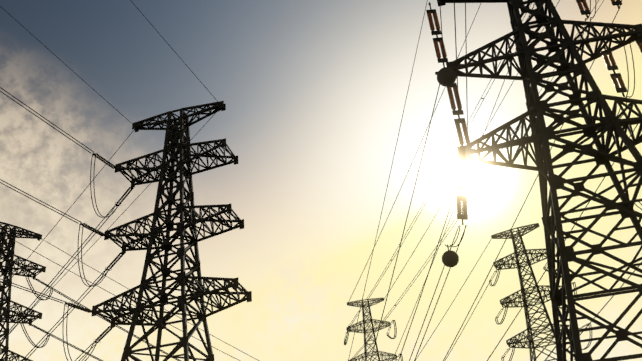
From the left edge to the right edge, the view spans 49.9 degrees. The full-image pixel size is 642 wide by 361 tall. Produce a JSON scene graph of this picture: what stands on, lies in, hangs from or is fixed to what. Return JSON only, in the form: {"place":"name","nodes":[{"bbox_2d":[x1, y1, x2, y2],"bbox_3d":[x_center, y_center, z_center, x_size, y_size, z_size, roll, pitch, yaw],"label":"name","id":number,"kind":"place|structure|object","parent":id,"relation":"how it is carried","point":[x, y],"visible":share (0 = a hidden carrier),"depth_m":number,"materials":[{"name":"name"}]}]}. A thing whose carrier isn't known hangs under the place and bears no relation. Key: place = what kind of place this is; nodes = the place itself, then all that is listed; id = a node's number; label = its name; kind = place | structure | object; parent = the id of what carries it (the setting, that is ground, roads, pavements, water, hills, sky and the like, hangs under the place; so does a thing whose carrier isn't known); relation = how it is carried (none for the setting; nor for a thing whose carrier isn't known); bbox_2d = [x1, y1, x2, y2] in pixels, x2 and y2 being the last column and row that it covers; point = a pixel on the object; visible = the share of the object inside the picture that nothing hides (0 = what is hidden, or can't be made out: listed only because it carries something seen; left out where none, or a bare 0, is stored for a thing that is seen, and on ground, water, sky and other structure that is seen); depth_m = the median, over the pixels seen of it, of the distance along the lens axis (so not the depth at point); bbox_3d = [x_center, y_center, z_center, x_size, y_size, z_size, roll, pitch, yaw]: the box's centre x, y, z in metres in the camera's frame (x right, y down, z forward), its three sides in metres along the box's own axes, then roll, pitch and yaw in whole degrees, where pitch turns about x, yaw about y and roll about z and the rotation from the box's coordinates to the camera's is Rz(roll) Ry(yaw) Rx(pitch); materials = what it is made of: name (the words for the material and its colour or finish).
{"place":"outdoors","nodes":[
{"label":"outdoors","id":0,"kind":"place"},
{"bbox_2d":[21,155,586,360],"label":"grey insulator sheds","id":1,"kind":"object","parent":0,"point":[98,232],"visible":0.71,"depth_m":89.86,"materials":[{"name":"grey ceramic"}]},
{"bbox_2d":[0,0,641,360],"label":"sky","id":2,"kind":"structure","parent":0,"point":[313,92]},
{"bbox_3d":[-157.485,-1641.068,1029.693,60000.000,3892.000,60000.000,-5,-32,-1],"label":"ground","id":3,"kind":"structure","parent":0,"visible":0},
{"bbox_2d":[0,222,45,360],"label":"tower","id":4,"kind":"structure","parent":3,"relation":"on","point":[11,235],"depth_m":135.27,"materials":[{"name":"metal"}]},
{"bbox_2d":[92,101,251,360],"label":"tower","id":5,"kind":"structure","parent":3,"relation":"on","point":[175,147],"depth_m":84.11,"materials":[{"name":"metal"}]},
{"bbox_2d":[0,0,641,360],"bbox_3d":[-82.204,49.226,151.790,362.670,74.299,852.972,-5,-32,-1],"label":"conductors","id":6,"kind":"object","parent":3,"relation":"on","point":[105,274],"visible":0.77,"depth_m":86.44,"materials":[{"name":"grey"}]},
{"bbox_2d":[17,0,641,359],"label":"line fittings","id":7,"kind":"object","parent":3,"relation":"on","point":[609,67],"visible":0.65,"depth_m":38.38,"materials":[{"name":"metal"}]},
{"bbox_2d":[346,298,396,360],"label":"tower","id":8,"kind":"structure","parent":3,"relation":"on","point":[364,330],"depth_m":200.81,"materials":[{"name":"grey metal"}]},
{"bbox_2d":[491,223,579,360],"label":"tower","id":9,"kind":"structure","parent":3,"relation":"on","point":[523,297],"depth_m":163.13,"materials":[{"name":"metal"}]},
{"bbox_2d":[437,0,641,360],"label":"tower","id":10,"kind":"structure","parent":3,"relation":"on","point":[542,134],"depth_m":35.65,"materials":[{"name":"metal"}]},
{"bbox_2d":[437,67,458,266],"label":"weight balls","id":11,"kind":"object","parent":10,"relation":"attached to","point":[445,76],"visible":0.98,"depth_m":39.24,"materials":[{"name":"black metal"}]},
{"bbox_2d":[427,0,641,213],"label":"insulator sheds","id":12,"kind":"object","parent":10,"relation":"attached to","point":[457,97],"visible":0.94,"depth_m":38.02,"materials":[{"name":"brown ceramic"}]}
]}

